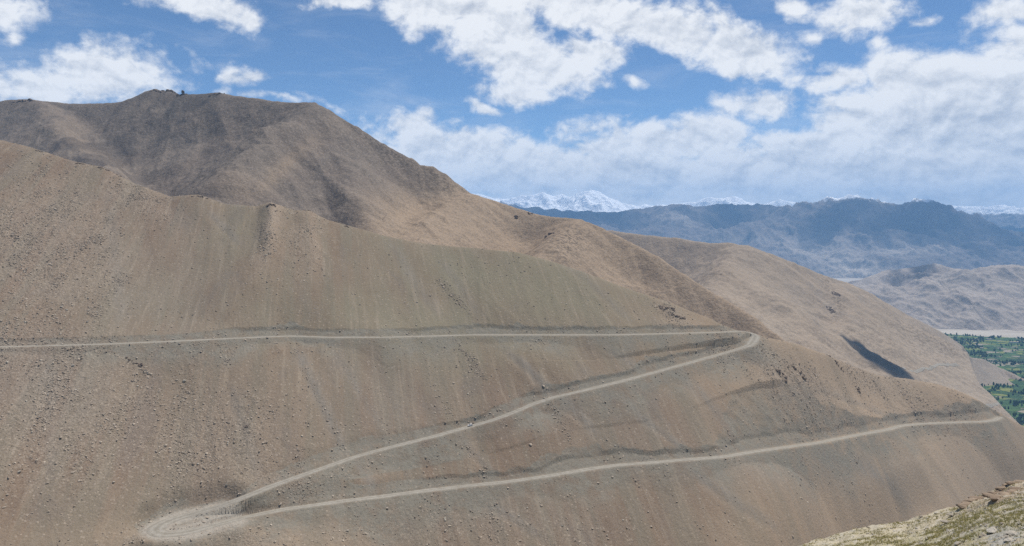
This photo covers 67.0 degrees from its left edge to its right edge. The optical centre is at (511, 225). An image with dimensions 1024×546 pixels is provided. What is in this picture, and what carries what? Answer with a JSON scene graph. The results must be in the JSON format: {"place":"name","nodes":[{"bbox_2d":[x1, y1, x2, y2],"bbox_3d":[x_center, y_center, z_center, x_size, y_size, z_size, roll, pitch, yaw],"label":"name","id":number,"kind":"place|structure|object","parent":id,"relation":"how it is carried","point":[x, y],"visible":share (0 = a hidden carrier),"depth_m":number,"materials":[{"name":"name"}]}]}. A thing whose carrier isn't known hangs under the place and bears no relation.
{"place":"outdoors","nodes":[
{"label":"outdoors","id":0,"kind":"place"},
{"bbox_2d":[0,89,784,340],"bbox_3d":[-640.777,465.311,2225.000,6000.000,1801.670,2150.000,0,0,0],"label":"grey mountain","id":1,"kind":"structure","parent":0,"point":[322,161],"depth_m":1779.02,"materials":[{"name":"stone"}]},
{"bbox_2d":[0,331,1001,537],"bbox_3d":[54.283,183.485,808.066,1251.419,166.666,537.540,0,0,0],"label":"mountain road","id":2,"kind":"structure","parent":0,"point":[158,529],"depth_m":691.29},
{"bbox_2d":[0,140,1023,545],"bbox_3d":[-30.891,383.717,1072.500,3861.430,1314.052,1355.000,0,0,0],"label":"mountain slope","id":3,"kind":"structure","parent":0,"point":[330,298],"depth_m":761.11,"materials":[{"name":"brown soil"}]},
{"bbox_2d":[125,356,142,366],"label":"rock outcrop","id":4,"kind":"object","parent":3,"relation":"on","point":[135,362],"visible":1,"depth_m":693.25,"materials":[{"name":"brown stone"}]},
{"bbox_2d":[0,142,1016,545],"bbox_3d":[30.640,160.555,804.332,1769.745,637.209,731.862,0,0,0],"label":"scree","id":5,"kind":"structure","parent":3,"relation":"on","point":[96,314],"depth_m":737.75,"materials":[{"name":"brown gravel"}]},
{"bbox_2d":[659,305,674,310],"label":"rock outcrop","id":6,"kind":"object","parent":3,"relation":"on","point":[660,307],"visible":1,"depth_m":931.76,"materials":[{"name":"brown stone"}]},
{"bbox_2d":[775,369,787,382],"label":"rock outcrop","id":7,"kind":"object","parent":3,"relation":"on","point":[785,376],"visible":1,"depth_m":881.62,"materials":[{"name":"brown stone"}]},
{"bbox_2d":[791,365,806,379],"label":"rock outcrop","id":8,"kind":"object","parent":3,"relation":"on","point":[803,377],"visible":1,"depth_m":906.61,"materials":[{"name":"brown stone"}]},
{"bbox_2d":[0,0,1023,207],"label":"sky","id":9,"kind":"structure","parent":0,"point":[633,102],"materials":[{"name":"blue"}]},
{"bbox_2d":[475,190,1023,231],"bbox_3d":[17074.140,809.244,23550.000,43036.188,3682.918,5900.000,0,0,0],"label":"snow range","id":10,"kind":"structure","parent":0,"point":[1005,217],"depth_m":22207.60,"materials":[{"name":"white snow"}]},
{"bbox_2d":[491,194,1023,277],"bbox_3d":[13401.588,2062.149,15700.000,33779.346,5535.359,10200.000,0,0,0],"label":"range","id":11,"kind":"structure","parent":0,"point":[852,236],"depth_m":15428.76,"materials":[{"name":"blue stone"}]},
{"bbox_2d":[607,230,1023,423],"bbox_3d":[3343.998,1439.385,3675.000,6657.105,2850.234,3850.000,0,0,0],"label":"tan mountain","id":12,"kind":"structure","parent":0,"point":[790,301],"depth_m":2811.24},
{"bbox_2d":[801,482,1023,545],"bbox_3d":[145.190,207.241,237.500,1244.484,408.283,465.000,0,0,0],"label":"grassy hillside","id":13,"kind":"structure","parent":0,"point":[910,538],"depth_m":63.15,"materials":[{"name":"plant"}]},
{"bbox_2d":[802,481,1023,545],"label":"loose stones","id":14,"kind":"object","parent":13,"relation":"on","point":[982,535],"visible":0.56,"depth_m":55.46,"materials":[{"name":"stone"}]},
{"bbox_2d":[956,492,985,508],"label":"rock ledge","id":15,"kind":"object","parent":13,"relation":"on","point":[963,504],"visible":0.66,"depth_m":67.12,"materials":[{"name":"beige stone"}]},
{"bbox_2d":[986,527,996,532],"bbox_3d":[30.486,19.246,48.813,1.266,0.397,0.793,0,0,-40],"label":"stone","id":16,"kind":"object","parent":13,"relation":"on","point":[991,530],"visible":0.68,"depth_m":48.61,"materials":[{"name":"beige stone"}]},
{"bbox_2d":[984,483,1007,496],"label":"rock ledge","id":17,"kind":"object","parent":13,"relation":"on","point":[998,489],"visible":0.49,"depth_m":69.70,"materials":[{"name":"beige stone"}]},
{"bbox_2d":[988,487,1020,500],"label":"rock ledge","id":18,"kind":"object","parent":13,"relation":"on","point":[995,497],"visible":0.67,"depth_m":65.02,"materials":[{"name":"beige stone"}]},
{"bbox_2d":[1005,531,1017,534],"bbox_3d":[29.131,17.889,44.866,0.873,0.213,0.578,0,0,1],"label":"stone","id":19,"kind":"object","parent":13,"relation":"on","point":[1012,532],"visible":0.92,"depth_m":44.83,"materials":[{"name":"beige stone"}]},
{"bbox_2d":[1005,480,1023,484],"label":"rock ledge","id":20,"kind":"object","parent":13,"relation":"on","point":[1011,482],"visible":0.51,"depth_m":70.31,"materials":[{"name":"beige stone"}]},
{"bbox_2d":[834,278,1023,337],"bbox_3d":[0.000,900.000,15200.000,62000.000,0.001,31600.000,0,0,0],"label":"valley floor","id":21,"kind":"structure","parent":0,"point":[1007,333],"depth_m":6488.40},
{"bbox_2d":[945,332,1023,424],"bbox_3d":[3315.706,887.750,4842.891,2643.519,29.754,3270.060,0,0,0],"label":"valley groves","id":22,"kind":"object","parent":21,"relation":"on","point":[1019,420],"visible":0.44,"depth_m":5048.22,"materials":[{"name":"green plant"}]},
{"bbox_2d":[902,363,958,372],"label":"road","id":23,"kind":"structure","parent":0,"point":[931,367],"depth_m":2613.47,"materials":[{"name":"beige soil"}]},
{"bbox_2d":[848,263,1023,330],"bbox_3d":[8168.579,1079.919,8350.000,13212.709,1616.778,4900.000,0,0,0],"label":"grey hills","id":24,"kind":"structure","parent":0,"point":[939,296],"depth_m":7230.27,"materials":[{"name":"grey stone"}]},
{"bbox_2d":[948,334,1023,425],"bbox_3d":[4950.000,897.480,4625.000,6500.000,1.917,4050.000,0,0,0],"label":"green fields","id":25,"kind":"structure","parent":0,"point":[1008,355],"depth_m":5206.52,"materials":[{"name":"green plant"}]},
{"bbox_2d":[986,401,1000,407],"bbox_3d":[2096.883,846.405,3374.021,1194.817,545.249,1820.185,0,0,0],"label":"valley road","id":26,"kind":"structure","parent":0,"point":[993,405],"depth_m":2519.11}
]}

